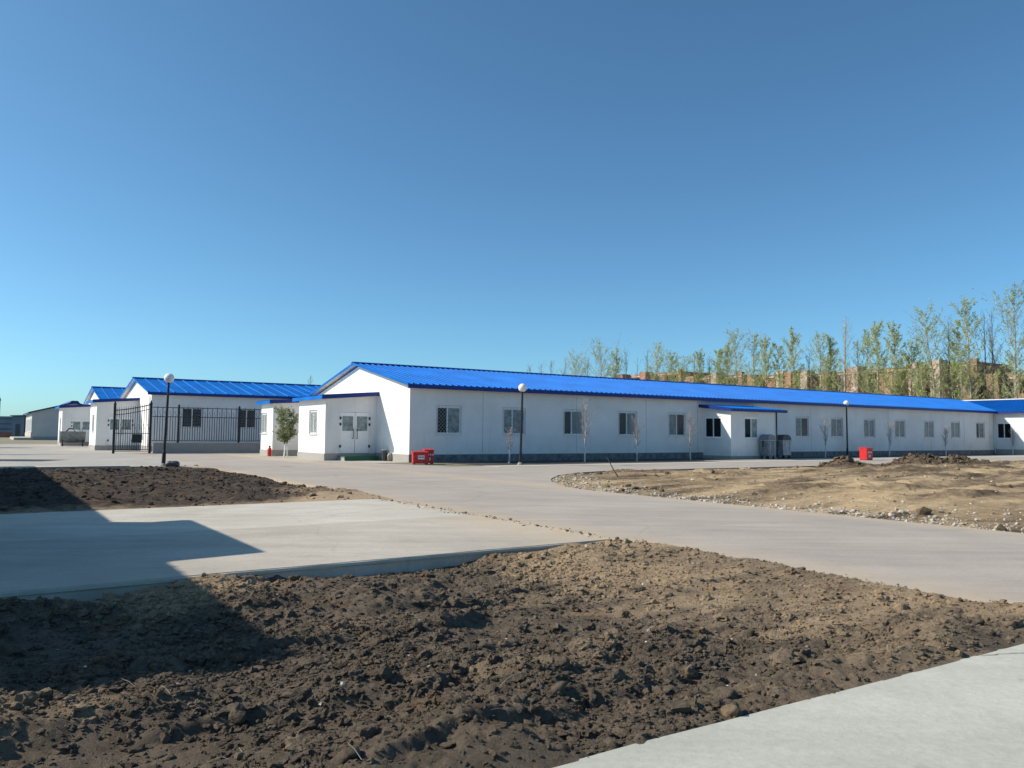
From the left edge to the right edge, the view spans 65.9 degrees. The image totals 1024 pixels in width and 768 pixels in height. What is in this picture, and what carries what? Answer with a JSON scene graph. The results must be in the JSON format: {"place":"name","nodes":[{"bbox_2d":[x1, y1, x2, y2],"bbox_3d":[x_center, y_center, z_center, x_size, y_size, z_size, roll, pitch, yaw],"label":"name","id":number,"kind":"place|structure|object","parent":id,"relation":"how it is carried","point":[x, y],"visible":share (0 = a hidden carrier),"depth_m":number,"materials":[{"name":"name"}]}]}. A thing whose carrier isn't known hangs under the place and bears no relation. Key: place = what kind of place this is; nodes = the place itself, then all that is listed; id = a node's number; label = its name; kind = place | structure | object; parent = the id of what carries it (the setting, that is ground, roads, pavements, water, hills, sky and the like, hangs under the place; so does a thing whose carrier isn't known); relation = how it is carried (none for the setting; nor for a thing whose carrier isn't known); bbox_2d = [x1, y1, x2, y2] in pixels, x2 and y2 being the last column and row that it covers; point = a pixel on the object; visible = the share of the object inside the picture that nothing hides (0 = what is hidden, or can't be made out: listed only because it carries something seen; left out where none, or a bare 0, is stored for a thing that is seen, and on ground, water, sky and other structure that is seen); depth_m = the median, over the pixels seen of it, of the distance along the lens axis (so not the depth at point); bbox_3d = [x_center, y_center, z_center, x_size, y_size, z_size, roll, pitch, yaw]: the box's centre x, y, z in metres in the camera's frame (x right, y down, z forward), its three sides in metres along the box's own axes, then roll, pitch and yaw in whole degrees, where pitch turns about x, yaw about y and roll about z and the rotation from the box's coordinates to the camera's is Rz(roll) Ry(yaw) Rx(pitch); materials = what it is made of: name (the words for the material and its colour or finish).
{"place":"outdoors","nodes":[
{"label":"outdoors","id":0,"kind":"place"},
{"bbox_2d":[0,465,129,469],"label":"kerb walk","id":1,"kind":"structure","parent":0,"point":[86,466],"depth_m":29.98,"materials":[{"name":"concrete"}]},
{"bbox_2d":[0,465,392,513],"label":"soil","id":2,"kind":"structure","parent":0,"point":[83,504],"depth_m":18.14,"materials":[{"name":"brown soil"}]},
{"bbox_2d":[0,444,411,466],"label":"yard","id":3,"kind":"structure","parent":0,"point":[34,455],"depth_m":41.76,"materials":[{"name":"concrete"}]},
{"bbox_2d":[58,428,85,445],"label":"wheeled tank","id":4,"kind":"object","parent":3,"relation":"on","point":[67,436],"visible":1,"depth_m":71.29,"materials":[{"name":"metal"}]},
{"bbox_2d":[55,386,125,445],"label":"gabled building","id":5,"kind":"structure","parent":3,"relation":"on","point":[76,417],"depth_m":74.94,"materials":[{"name":"white paint"}]},
{"bbox_2d":[112,400,152,453],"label":"pedestrian gate","id":6,"kind":"structure","parent":3,"relation":"on","point":[136,438],"depth_m":50.34,"materials":[{"name":"black metal"}]},
{"bbox_2d":[159,373,173,465],"bbox_3d":[-14.175,1.552,32.359,0.401,4.000,0.401,2,-4,0],"label":"street lamp","id":7,"kind":"object","parent":3,"relation":"on","point":[168,378],"visible":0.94,"depth_m":32.32,"materials":[{"name":"black metal"}]},
{"bbox_2d":[86,377,320,451],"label":"gabled building","id":8,"kind":"structure","parent":3,"relation":"on","point":[191,394],"depth_m":58.15,"materials":[{"name":"white paint"}]},
{"bbox_2d":[181,407,202,427],"bbox_3d":[-22.899,2.396,56.493,1.440,1.490,0.122,3,-4,-34],"label":"window","id":9,"kind":"structure","parent":8,"relation":"in","point":[187,414],"depth_m":56.48,"materials":[{"name":"white plastic"}]},
{"bbox_2d":[236,408,256,428],"bbox_3d":[-19.706,2.569,58.588,1.500,1.515,0.170,3,-4,-34],"label":"window","id":10,"kind":"structure","parent":8,"relation":"in","point":[249,412],"depth_m":58.63,"materials":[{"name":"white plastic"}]},
{"bbox_2d":[151,404,261,452],"bbox_3d":[-20.297,3.067,52.938,7.100,3.300,0.240,3,-4,-34],"label":"iron fence","id":11,"kind":"object","parent":3,"relation":"on","point":[237,447],"visible":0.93,"depth_m":52.86,"materials":[{"name":"metal"}]},
{"bbox_2d":[256,399,298,455],"bbox_3d":[-13.951,2.715,49.114,3.210,3.620,2.990,3,-4,-34],"label":"vestibule","id":12,"kind":"object","parent":3,"relation":"on","point":[269,416],"visible":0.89,"depth_m":47.97,"materials":[{"name":"white paint"}]},
{"bbox_2d":[272,405,298,456],"bbox_3d":[-12.746,2.667,44.870,1.757,3.001,1.807,0,-4,0],"label":"leafy shrub","id":13,"kind":"object","parent":3,"relation":"on","point":[284,435],"visible":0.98,"depth_m":44.79,"materials":[{"name":"green plant"}]},
{"bbox_2d":[338,455,378,460],"bbox_3d":[-7.933,3.874,40.717,1.860,0.335,0.925,3,-4,-34],"label":"door step","id":14,"kind":"object","parent":3,"relation":"on","point":[359,458],"depth_m":40.33,"materials":[{"name":"concrete"}]},
{"bbox_2d":[0,499,605,600],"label":"apron","id":15,"kind":"object","parent":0,"point":[52,525],"visible":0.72,"depth_m":11.85,"materials":[{"name":"concrete"}]},
{"bbox_2d":[0,437,803,597],"bbox_3d":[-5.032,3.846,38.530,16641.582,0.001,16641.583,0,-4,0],"label":"ground","id":16,"kind":"structure","parent":0,"point":[5,440],"depth_m":37.44,"materials":[{"name":"grey concrete"}]},
{"bbox_2d":[0,416,11,436],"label":"sheet fence","id":17,"kind":"object","parent":16,"relation":"on","point":[5,426],"visible":0.5,"depth_m":158.04,"materials":[{"name":"metal"}]},
{"bbox_2d":[10,415,25,436],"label":"shed","id":18,"kind":"structure","parent":16,"relation":"on","point":[18,425],"depth_m":149.75,"materials":[{"name":"metal"}]},
{"bbox_2d":[10,401,83,439],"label":"grey building","id":19,"kind":"structure","parent":16,"relation":"on","point":[41,424],"depth_m":118.95,"materials":[{"name":"paint"}]},
{"bbox_2d":[411,451,428,464],"bbox_3d":[-4.248,3.408,36.450,0.740,0.620,0.550,1,-4,-15],"label":"fire sand box","id":20,"kind":"object","parent":16,"relation":"on","point":[419,457],"visible":1,"depth_m":36.22,"materials":[{"name":"red paint"}]},
{"bbox_2d":[560,348,591,375],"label":"birch tree","id":21,"kind":"object","parent":16,"relation":"on","point":[576,370],"visible":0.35,"depth_m":155.54,"materials":[{"name":"green plant"}]},
{"bbox_2d":[582,333,631,377],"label":"birch tree","id":22,"kind":"object","parent":16,"relation":"on","point":[601,356],"visible":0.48,"depth_m":148.99,"materials":[{"name":"green plant"}]},
{"bbox_2d":[607,347,622,377],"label":"birch tree","id":23,"kind":"object","parent":16,"relation":"on","point":[616,359],"visible":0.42,"depth_m":146.88,"materials":[{"name":"green plant"}]},
{"bbox_2d":[292,362,996,461],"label":"long building","id":24,"kind":"structure","parent":16,"relation":"on","point":[399,412],"depth_m":46.23,"materials":[{"name":"white paint"}]},
{"bbox_2d":[435,405,461,434],"bbox_3d":[-3.200,1.826,39.892,1.500,1.485,0.170,3,-4,-34],"label":"window","id":25,"kind":"structure","parent":24,"relation":"in","point":[448,417],"depth_m":39.90,"materials":[{"name":"white plastic"}]},
{"bbox_2d":[503,407,525,434],"bbox_3d":[0.101,1.984,42.119,1.440,1.460,0.122,3,-4,-34],"label":"window","id":26,"kind":"structure","parent":24,"relation":"in","point":[511,415],"depth_m":42.12,"materials":[{"name":"grey glass"}]},
{"bbox_2d":[563,409,583,435],"bbox_3d":[3.456,2.165,44.324,1.500,1.485,0.170,3,-4,-34],"label":"window","id":27,"kind":"structure","parent":24,"relation":"in","point":[572,424],"depth_m":44.34,"materials":[{"name":"white plastic"}]},
{"bbox_2d":[619,411,636,435],"bbox_3d":[6.808,2.325,46.585,1.440,1.460,0.122,3,-4,-34],"label":"window","id":28,"kind":"structure","parent":24,"relation":"in","point":[626,426],"depth_m":46.55,"materials":[{"name":"grey glass"}]},
{"bbox_2d":[668,412,686,436],"bbox_3d":[10.197,2.508,48.809,1.500,1.485,0.170,3,-4,-34],"label":"window","id":29,"kind":"structure","parent":24,"relation":"in","point":[677,421],"depth_m":48.84,"materials":[{"name":"grey glass"}]},
{"bbox_2d":[796,416,809,437],"bbox_3d":[20.440,3.029,55.634,1.500,1.485,0.170,3,-4,-34],"label":"window","id":30,"kind":"structure","parent":24,"relation":"in","point":[802,423],"depth_m":55.69,"materials":[{"name":"glass"}]},
{"bbox_2d":[831,417,842,437],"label":"window","id":31,"kind":"structure","parent":24,"relation":"in","point":[836,423],"depth_m":57.88,"materials":[{"name":"white plastic"}]},
{"bbox_2d":[864,418,874,437],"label":"window","id":32,"kind":"structure","parent":24,"relation":"in","point":[869,432],"depth_m":60.17,"materials":[{"name":"white plastic"}]},
{"bbox_2d":[895,419,905,437],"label":"window","id":33,"kind":"structure","parent":24,"relation":"in","point":[900,432],"depth_m":62.50,"materials":[{"name":"glass"}]},
{"bbox_2d":[924,420,934,438],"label":"window","id":34,"kind":"structure","parent":24,"relation":"in","point":[928,424],"depth_m":64.82,"materials":[{"name":"white plastic"}]},
{"bbox_2d":[951,421,960,438],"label":"window","id":35,"kind":"structure","parent":24,"relation":"in","point":[955,427],"depth_m":67.14,"materials":[{"name":"glass"}]},
{"bbox_2d":[976,422,984,438],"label":"window","id":36,"kind":"structure","parent":24,"relation":"in","point":[980,426],"depth_m":69.52,"materials":[{"name":"white plastic"}]},
{"bbox_2d":[643,340,670,380],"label":"birch tree","id":37,"kind":"object","parent":16,"relation":"on","point":[658,365],"visible":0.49,"depth_m":135.95,"materials":[{"name":"green plant"}]},
{"bbox_2d":[617,369,707,381],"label":"brick building","id":38,"kind":"structure","parent":16,"relation":"on","point":[641,374],"depth_m":179.95,"materials":[{"name":"brown brick"}]},
{"bbox_2d":[656,350,681,380],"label":"birch tree","id":39,"kind":"object","parent":16,"relation":"on","point":[670,361],"visible":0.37,"depth_m":134.58,"materials":[{"name":"green plant"}]},
{"bbox_2d":[662,355,696,381],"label":"birch tree","id":40,"kind":"object","parent":16,"relation":"on","point":[683,373],"visible":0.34,"depth_m":132.31,"materials":[{"name":"green plant"}]},
{"bbox_2d":[688,348,707,382],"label":"birch tree","id":41,"kind":"object","parent":16,"relation":"on","point":[698,359],"visible":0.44,"depth_m":129.09,"materials":[{"name":"green plant"}]},
{"bbox_2d":[684,372,746,385],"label":"brick building","id":42,"kind":"structure","parent":16,"relation":"on","point":[714,376],"depth_m":161.60,"materials":[{"name":"brown brick"}]},
{"bbox_2d":[705,349,730,383],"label":"birch tree","id":43,"kind":"object","parent":16,"relation":"on","point":[718,355],"visible":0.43,"depth_m":126.08,"materials":[{"name":"green plant"}]},
{"bbox_2d":[715,341,735,384],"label":"birch tree","id":44,"kind":"object","parent":16,"relation":"on","point":[726,355],"visible":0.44,"depth_m":125.55,"materials":[{"name":"green plant"}]},
{"bbox_2d":[718,322,750,385],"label":"birch tree","id":45,"kind":"object","parent":16,"relation":"on","point":[735,344],"visible":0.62,"depth_m":121.67,"materials":[{"name":"green plant"}]},
{"bbox_2d":[738,327,769,386],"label":"birch tree","id":46,"kind":"object","parent":16,"relation":"on","point":[753,355],"visible":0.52,"depth_m":120.24,"materials":[{"name":"green plant"}]},
{"bbox_2d":[754,333,776,386],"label":"birch tree","id":47,"kind":"object","parent":16,"relation":"on","point":[764,345],"visible":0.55,"depth_m":117.22,"materials":[{"name":"green plant"}]},
{"bbox_2d":[747,370,800,388],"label":"brick building","id":48,"kind":"structure","parent":16,"relation":"on","point":[789,382],"depth_m":150.87,"materials":[{"name":"brown brick"}]},
{"bbox_2d":[769,341,789,387],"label":"birch tree","id":49,"kind":"object","parent":16,"relation":"on","point":[779,356],"visible":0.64,"depth_m":116.62,"materials":[{"name":"green plant"}]},
{"bbox_2d":[779,326,806,388],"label":"birch tree","id":50,"kind":"object","parent":16,"relation":"on","point":[792,359],"visible":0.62,"depth_m":113.32,"materials":[{"name":"green plant"}]},
{"bbox_2d":[806,331,834,389],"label":"birch tree","id":51,"kind":"object","parent":16,"relation":"on","point":[820,373],"visible":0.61,"depth_m":110.05,"materials":[{"name":"green plant"}]},
{"bbox_2d":[800,368,850,391],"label":"brick building","id":52,"kind":"structure","parent":16,"relation":"on","point":[812,383],"depth_m":141.01,"materials":[{"name":"brown brick"}]},
{"bbox_2d":[822,334,841,390],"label":"birch tree","id":53,"kind":"object","parent":16,"relation":"on","point":[830,342],"visible":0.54,"depth_m":110.18,"materials":[{"name":"green plant"}]},
{"bbox_2d":[832,320,861,391],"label":"bare tree","id":54,"kind":"object","parent":16,"relation":"on","point":[845,386],"visible":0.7,"depth_m":106.77,"materials":[{"name":"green plant"}]},
{"bbox_2d":[852,329,876,392],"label":"birch tree","id":55,"kind":"object","parent":16,"relation":"on","point":[863,351],"visible":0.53,"depth_m":106.14,"materials":[{"name":"green plant"}]},
{"bbox_2d":[853,357,890,393],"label":"young tree","id":56,"kind":"object","parent":16,"relation":"on","point":[868,380],"visible":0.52,"depth_m":102.48,"materials":[{"name":"green plant"}]},
{"bbox_2d":[862,318,892,393],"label":"birch tree","id":57,"kind":"object","parent":16,"relation":"on","point":[878,344],"visible":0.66,"depth_m":103.62,"materials":[{"name":"green plant"}]},
{"bbox_2d":[851,364,908,395],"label":"brick building","id":58,"kind":"structure","parent":16,"relation":"on","point":[870,375],"depth_m":136.94,"materials":[{"name":"brown brick"}]},
{"bbox_2d":[874,368,902,394],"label":"young tree","id":59,"kind":"object","parent":16,"relation":"on","point":[885,379],"visible":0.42,"depth_m":98.24,"materials":[{"name":"green plant"}]},
{"bbox_2d":[877,320,914,395],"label":"birch tree","id":60,"kind":"object","parent":16,"relation":"on","point":[895,336],"visible":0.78,"depth_m":100.82,"materials":[{"name":"green plant"}]},
{"bbox_2d":[890,339,931,396],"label":"birch tree","id":61,"kind":"object","parent":16,"relation":"on","point":[908,359],"visible":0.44,"depth_m":101.81,"materials":[{"name":"green plant"}]},
{"bbox_2d":[912,355,944,397],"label":"young tree","id":62,"kind":"object","parent":16,"relation":"on","point":[919,388],"visible":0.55,"depth_m":94.55,"materials":[{"name":"green plant"}]},
{"bbox_2d":[907,298,957,396],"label":"birch tree","id":63,"kind":"object","parent":16,"relation":"on","point":[932,375],"visible":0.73,"depth_m":96.41,"materials":[{"name":"green plant"}]},
{"bbox_2d":[937,316,964,397],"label":"bare tree","id":64,"kind":"object","parent":16,"relation":"on","point":[950,391],"visible":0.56,"depth_m":96.97,"materials":[{"name":"brown plant"}]},
{"bbox_2d":[934,358,976,399],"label":"young tree","id":65,"kind":"object","parent":16,"relation":"on","point":[952,361],"visible":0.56,"depth_m":93.37,"materials":[{"name":"green plant"}]},
{"bbox_2d":[941,319,971,399],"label":"birch tree","id":66,"kind":"object","parent":16,"relation":"on","point":[956,334],"visible":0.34,"depth_m":97.01,"materials":[{"name":"green plant"}]},
{"bbox_2d":[908,358,1010,399],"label":"brick building","id":67,"kind":"structure","parent":16,"relation":"on","point":[928,389],"depth_m":123.94,"materials":[{"name":"brown brick"}]},
{"bbox_2d":[943,349,984,399],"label":"young tree","id":68,"kind":"object","parent":16,"relation":"on","point":[961,367],"visible":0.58,"depth_m":90.88,"materials":[{"name":"green plant"}]},
{"bbox_2d":[939,293,990,399],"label":"birch tree","id":69,"kind":"object","parent":16,"relation":"on","point":[980,381],"visible":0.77,"depth_m":93.06,"materials":[{"name":"green plant"}]},
{"bbox_2d":[973,312,992,399],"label":"bare tree","id":70,"kind":"object","parent":16,"relation":"on","point":[985,370],"visible":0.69,"depth_m":92.60,"materials":[{"name":"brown plant"}]},
{"bbox_2d":[970,308,1003,398],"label":"bare tree","id":71,"kind":"object","parent":16,"relation":"on","point":[992,367],"visible":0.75,"depth_m":90.66,"materials":[{"name":"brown plant"}]},
{"bbox_2d":[971,365,1004,398],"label":"young tree","id":72,"kind":"object","parent":16,"relation":"on","point":[994,387],"visible":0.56,"depth_m":89.70,"materials":[{"name":"green plant"}]},
{"bbox_2d":[963,398,1023,454],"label":"cross wing","id":73,"kind":"structure","parent":16,"relation":"on","point":[1009,415],"depth_m":70.14,"materials":[{"name":"white metal"}]},
{"bbox_2d":[997,423,1011,438],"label":"window","id":74,"kind":"structure","parent":73,"relation":"in","point":[1002,428],"depth_m":70.22,"materials":[{"name":"white plastic"}]},
{"bbox_2d":[973,280,1023,398],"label":"birch tree","id":75,"kind":"object","parent":16,"relation":"on","point":[1014,361],"visible":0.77,"depth_m":88.79,"materials":[{"name":"green plant"}]},
{"bbox_2d":[987,328,1009,398],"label":"bare tree","id":76,"kind":"object","parent":16,"relation":"on","point":[1000,393],"visible":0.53,"depth_m":92.08,"materials":[{"name":"brown plant"}]},
{"bbox_2d":[986,373,1023,398],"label":"brick building","id":77,"kind":"structure","parent":16,"relation":"on","point":[1005,381],"depth_m":119.73,"materials":[{"name":"brown brick"}]},
{"bbox_2d":[988,353,1023,398],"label":"young tree","id":78,"kind":"object","parent":16,"relation":"on","point":[1013,390],"visible":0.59,"depth_m":86.16,"materials":[{"name":"green plant"}]},
{"bbox_2d":[0,540,1023,767],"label":"soil","id":79,"kind":"structure","parent":0,"point":[411,745],"depth_m":4.88,"materials":[{"name":"brown soil"}]},
{"bbox_2d":[37,544,951,730],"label":"pebbles","id":80,"kind":"object","parent":79,"relation":"on","point":[344,684],"visible":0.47,"depth_m":5.15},
{"bbox_2d":[58,546,962,759],"bbox_3d":[-1.049,1.752,5.685,9.236,0.266,5.125,3,-4,-34],"label":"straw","id":81,"kind":"object","parent":79,"relation":"on","point":[456,639],"visible":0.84,"depth_m":5.26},
{"bbox_2d":[0,538,1023,767],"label":"soil clods","id":82,"kind":"object","parent":79,"relation":"on","point":[712,663],"visible":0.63,"depth_m":4.91,"materials":[{"name":"brown soil"}]},
{"bbox_2d":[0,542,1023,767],"bbox_3d":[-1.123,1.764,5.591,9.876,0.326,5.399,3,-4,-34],"label":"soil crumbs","id":83,"kind":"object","parent":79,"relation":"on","point":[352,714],"visible":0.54,"depth_m":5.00,"materials":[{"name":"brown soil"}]},
{"bbox_2d":[0,0,1023,415],"label":"sky","id":84,"kind":"structure","parent":0,"point":[267,191],"materials":[{"name":"blue"}]},
{"bbox_2d":[115,450,1023,603],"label":"road","id":85,"kind":"structure","parent":0,"point":[979,565],"depth_m":13.03,"materials":[{"name":"concrete"}]},
{"bbox_2d":[372,497,992,604],"bbox_3d":[0.722,2.127,11.515,0.563,0.062,13.002,3,-4,-34],"label":"road edge grit","id":86,"kind":"object","parent":85,"relation":"on","point":[915,589],"visible":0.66,"depth_m":10.99,"materials":[{"name":"soil"}]},
{"bbox_2d":[859,447,872,459],"bbox_3d":[21.907,4.318,48.831,0.660,0.820,0.550,3,-4,-34],"label":"fire sand box","id":87,"kind":"object","parent":85,"relation":"on","point":[865,453],"visible":0.96,"depth_m":48.65,"materials":[{"name":"red paint"}]},
{"bbox_2d":[438,459,718,465],"bbox_3d":[4.093,4.160,41.688,15.700,0.100,5.060,3,-4,-34],"label":"flower bed","id":88,"kind":"object","parent":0,"point":[486,463],"visible":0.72,"depth_m":41.10,"materials":[{"name":"soil"}]},
{"bbox_2d":[517,384,526,464],"bbox_3d":[0.438,1.964,36.750,0.401,3.980,0.401,2,-4,0],"label":"street lamp","id":89,"kind":"object","parent":88,"relation":"on","point":[522,388],"visible":0.94,"depth_m":36.70,"materials":[{"name":"black metal"}]},
{"bbox_2d":[579,395,596,461],"bbox_3d":[3.882,2.345,41.422,1.171,3.475,0.821,-3,-5,40],"label":"sapling","id":90,"kind":"object","parent":88,"relation":"on","point":[585,431],"visible":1,"depth_m":41.37,"materials":[{"name":"brown plant"}]},
{"bbox_2d":[683,411,698,459],"bbox_3d":[10.401,2.984,45.837,0.858,2.872,0.840,-2,-4,34],"label":"sapling","id":91,"kind":"object","parent":88,"relation":"on","point":[690,429],"visible":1,"depth_m":45.71,"materials":[{"name":"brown plant"}]},
{"bbox_2d":[491,456,1023,466],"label":"footpath","id":92,"kind":"structure","parent":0,"point":[694,462],"depth_m":41.21,"materials":[{"name":"concrete"}]},
{"bbox_2d":[554,644,1023,767],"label":"front pavement","id":93,"kind":"structure","parent":0,"point":[968,712],"depth_m":3.74,"materials":[{"name":"concrete"}]},
{"bbox_2d":[555,455,1023,532],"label":"soil","id":94,"kind":"structure","parent":0,"point":[961,491],"depth_m":20.05,"materials":[{"name":"brown soil"}]},
{"bbox_2d":[553,460,1023,532],"bbox_3d":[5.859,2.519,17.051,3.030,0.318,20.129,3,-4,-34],"label":"edge gravel","id":95,"kind":"structure","parent":94,"relation":"on","point":[784,507],"depth_m":16.45,"materials":[{"name":"beige gravel"}]},
{"bbox_2d":[560,455,1019,531],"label":"soil clods","id":96,"kind":"object","parent":94,"relation":"on","point":[923,510],"visible":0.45,"depth_m":21.71,"materials":[{"name":"brown soil"}]},
{"bbox_2d":[815,453,989,466],"bbox_3d":[19.477,3.814,38.972,12.239,0.814,3.395,3,-4,-35],"label":"dirt pile","id":97,"kind":"object","parent":94,"relation":"on","point":[924,458],"visible":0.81,"depth_m":39.17,"materials":[{"name":"soil"}]},
{"bbox_2d":[679,454,1005,459],"bbox_3d":[27.763,5.455,58.864,42.800,0.100,2.700,3,-4,-34],"label":"wall bed","id":98,"kind":"object","parent":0,"point":[837,456],"visible":0.33,"depth_m":54.52,"materials":[{"name":"grey concrete"}]},
{"bbox_2d":[777,435,791,458],"bbox_3d":[17.501,4.034,50.940,1.014,1.536,0.736,2,-4,-28],"label":"dumpster","id":99,"kind":"object","parent":98,"relation":"on","point":[784,444],"visible":0.81,"depth_m":50.66,"materials":[{"name":"metal"}]},
{"bbox_2d":[702,455,1023,460],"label":"path","id":100,"kind":"structure","parent":0,"point":[833,458],"depth_m":50.21,"materials":[{"name":"concrete"}]},
{"bbox_2d":[758,434,775,458],"bbox_3d":[15.914,3.907,49.163,0.962,1.536,0.736,3,-4,-34],"label":"dumpster","id":101,"kind":"object","parent":100,"relation":"on","point":[767,443],"visible":0.98,"depth_m":48.93,"materials":[{"name":"metal"}]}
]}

